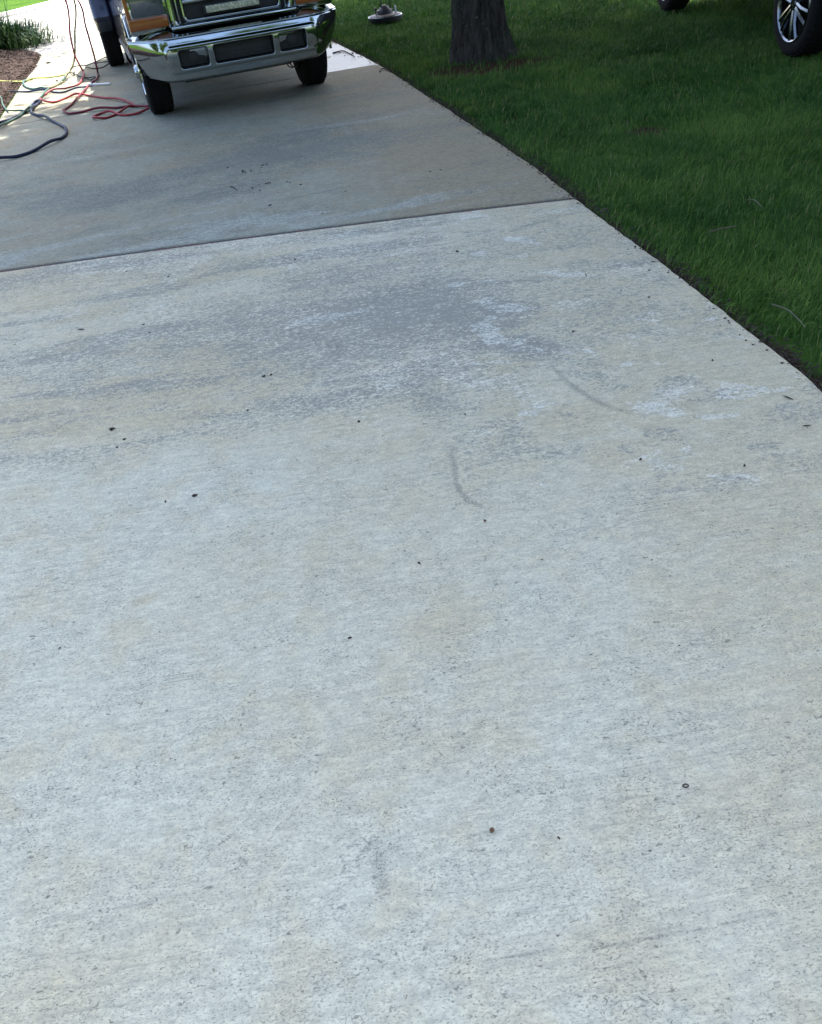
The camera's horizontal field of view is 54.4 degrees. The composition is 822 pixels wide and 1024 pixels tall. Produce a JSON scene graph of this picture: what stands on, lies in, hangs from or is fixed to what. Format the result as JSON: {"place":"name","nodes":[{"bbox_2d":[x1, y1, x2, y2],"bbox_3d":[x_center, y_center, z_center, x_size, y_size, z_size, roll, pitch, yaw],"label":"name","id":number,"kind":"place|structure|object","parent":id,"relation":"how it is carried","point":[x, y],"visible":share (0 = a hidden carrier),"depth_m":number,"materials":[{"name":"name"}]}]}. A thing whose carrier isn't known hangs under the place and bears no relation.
{"place":"outdoors","nodes":[
{"label":"outdoors","id":0,"kind":"place"},
{"bbox_2d":[0,47,40,115],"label":"mulch bed","id":1,"kind":"object","parent":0,"point":[9,79],"visible":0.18,"depth_m":11.76,"materials":[{"name":"brown wood"}]},
{"bbox_2d":[0,1,77,50],"bbox_3d":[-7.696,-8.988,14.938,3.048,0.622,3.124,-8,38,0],"label":"ornamental grass","id":2,"kind":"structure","parent":1,"relation":"on","point":[27,35],"depth_m":14.72,"materials":[{"name":"green plant"}]},
{"bbox_2d":[4,0,102,54],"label":"driveway","id":3,"kind":"structure","parent":0,"point":[59,44],"depth_m":16.86,"materials":[{"name":"concrete"}]},
{"bbox_2d":[0,41,377,126],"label":"driveway","id":4,"kind":"structure","parent":0,"point":[125,82],"depth_m":9.87,"materials":[{"name":"grey concrete"}]},
{"bbox_2d":[0,96,34,111],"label":"garden hose","id":5,"kind":"object","parent":4,"relation":"on","point":[14,109],"visible":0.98,"depth_m":9.50,"materials":[{"name":"rubber"}]},
{"bbox_2d":[0,88,49,126],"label":"garden hose","id":6,"kind":"object","parent":4,"relation":"on","point":[20,114],"visible":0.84,"depth_m":9.20,"materials":[{"name":"green rubber"}]},
{"bbox_2d":[0,71,65,81],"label":"garden hose","id":7,"kind":"object","parent":4,"relation":"on","point":[38,78],"visible":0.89,"depth_m":11.35,"materials":[{"name":"yellow rubber"}]},
{"bbox_2d":[0,85,86,92],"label":"garden hose","id":8,"kind":"object","parent":4,"relation":"on","point":[51,91],"visible":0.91,"depth_m":10.31,"materials":[{"name":"rubber"}]},
{"bbox_2d":[22,75,65,89],"bbox_3d":[-5.046,-5.904,10.980,0.601,0.046,1.242,-16,39,-10],"label":"garden hose","id":9,"kind":"object","parent":4,"relation":"on","point":[41,87],"visible":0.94,"depth_m":10.79,"materials":[{"name":"rubber"}]},
{"bbox_2d":[46,0,76,88],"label":"garden hose","id":10,"kind":"object","parent":4,"relation":"on","point":[61,82],"visible":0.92,"depth_m":11.32,"materials":[{"name":"rubber"}]},
{"bbox_2d":[69,72,95,79],"bbox_3d":[-4.621,-6.115,11.181,0.103,0.034,1.225,-28,42,-24],"label":"power cord","id":11,"kind":"object","parent":4,"relation":"on","point":[85,77],"visible":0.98,"depth_m":10.93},
{"bbox_2d":[69,57,106,68],"bbox_3d":[-4.819,-6.797,12.081,0.129,0.034,0.840,20,46,31],"label":"power cord","id":12,"kind":"object","parent":4,"relation":"on","point":[90,63],"visible":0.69,"depth_m":12.03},
{"bbox_2d":[39,0,148,118],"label":"garden hose","id":13,"kind":"object","parent":4,"relation":"on","point":[95,116],"visible":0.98,"depth_m":9.65,"materials":[{"name":"red rubber"}]},
{"bbox_2d":[85,61,108,68],"bbox_3d":[-4.595,-6.603,11.795,0.422,0.034,0.545,-1,39,9],"label":"power cord","id":14,"kind":"object","parent":4,"relation":"on","point":[100,67],"visible":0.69,"depth_m":11.63,"materials":[{"name":"rubber"}]},
{"bbox_2d":[88,82,110,86],"bbox_3d":[-4.026,-5.535,10.334,0.346,0.044,0.058,5,40,16],"label":"spray nozzle","id":15,"kind":"object","parent":4,"relation":"on","point":[93,84],"visible":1,"depth_m":10.32,"materials":[{"name":"white plastic"}]},
{"bbox_2d":[62,0,148,114],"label":"garden hose","id":16,"kind":"object","parent":4,"relation":"on","point":[86,110],"visible":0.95,"depth_m":9.39,"materials":[{"name":"red rubber"}]},
{"bbox_2d":[87,0,335,114],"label":"pickup truck","id":17,"kind":"object","parent":4,"relation":"on","point":[164,43],"visible":1,"depth_m":7.55,"materials":[{"name":"blue paint"}]},
{"bbox_2d":[332,50,354,56],"bbox_3d":[-0.795,-5.791,10.099,0.138,0.020,0.628,-25,41,-20],"label":"twig","id":18,"kind":"object","parent":4,"relation":"on","point":[343,51],"visible":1,"depth_m":10.29,"materials":[{"name":"grey wood"}]},
{"bbox_2d":[0,65,572,270],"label":"driveway","id":19,"kind":"structure","parent":0,"point":[374,143],"depth_m":6.21,"materials":[{"name":"grey concrete"}]},
{"bbox_2d":[0,99,67,158],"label":"garden hose","id":20,"kind":"object","parent":19,"relation":"on","point":[63,136],"visible":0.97,"depth_m":8.00,"materials":[{"name":"rubber"}]},
{"bbox_2d":[0,200,821,1023],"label":"driveway","id":21,"kind":"structure","parent":0,"point":[244,778],"depth_m":2.19,"materials":[{"name":"concrete"}]},
{"bbox_2d":[0,198,575,271],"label":"joint filler","id":22,"kind":"object","parent":21,"relation":"on","point":[290,232],"visible":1,"depth_m":4.98,"materials":[{"name":"grey"}]},
{"bbox_2d":[0,0,821,391],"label":"lawn","id":23,"kind":"structure","parent":0,"point":[16,4],"depth_m":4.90,"materials":[{"name":"green plant"}]},
{"bbox_2d":[0,0,71,18],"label":"kerb","id":24,"kind":"structure","parent":23,"relation":"on","point":[38,6],"depth_m":21.91,"materials":[{"name":"concrete"}]},
{"bbox_2d":[368,0,401,23],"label":"surface cleaner","id":25,"kind":"object","parent":23,"relation":"on","point":[385,14],"visible":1,"depth_m":11.92,"materials":[{"name":"silver plastic"}]},
{"bbox_2d":[449,0,521,64],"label":"oak tree","id":26,"kind":"object","parent":23,"relation":"on","point":[480,29],"visible":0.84,"depth_m":8.77,"materials":[{"name":"brown plant"}]},
{"bbox_2d":[331,38,821,408],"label":"soil crumbs","id":27,"kind":"object","parent":23,"relation":"on","point":[786,358],"visible":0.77,"depth_m":4.36,"materials":[{"name":"brown soil"}]},
{"bbox_2d":[710,226,735,231],"bbox_3d":[1.638,-1.484,4.184,0.151,0.014,0.013,-14,38,-8],"label":"twig","id":28,"kind":"object","parent":23,"relation":"on","point":[721,228],"visible":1,"depth_m":4.17,"materials":[{"name":"wood"}]},
{"bbox_2d":[657,0,821,56],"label":"parked car","id":29,"kind":"object","parent":23,"relation":"on","point":[798,27],"visible":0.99,"depth_m":7.10,"materials":[{"name":"black rubber"}]},
{"bbox_2d":[771,303,805,327],"bbox_3d":[1.586,-0.823,3.339,0.030,0.012,0.256,-11,38,-4],"label":"twig","id":30,"kind":"object","parent":23,"relation":"on","point":[795,316],"visible":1,"depth_m":3.36,"materials":[{"name":"wood"}]}
]}

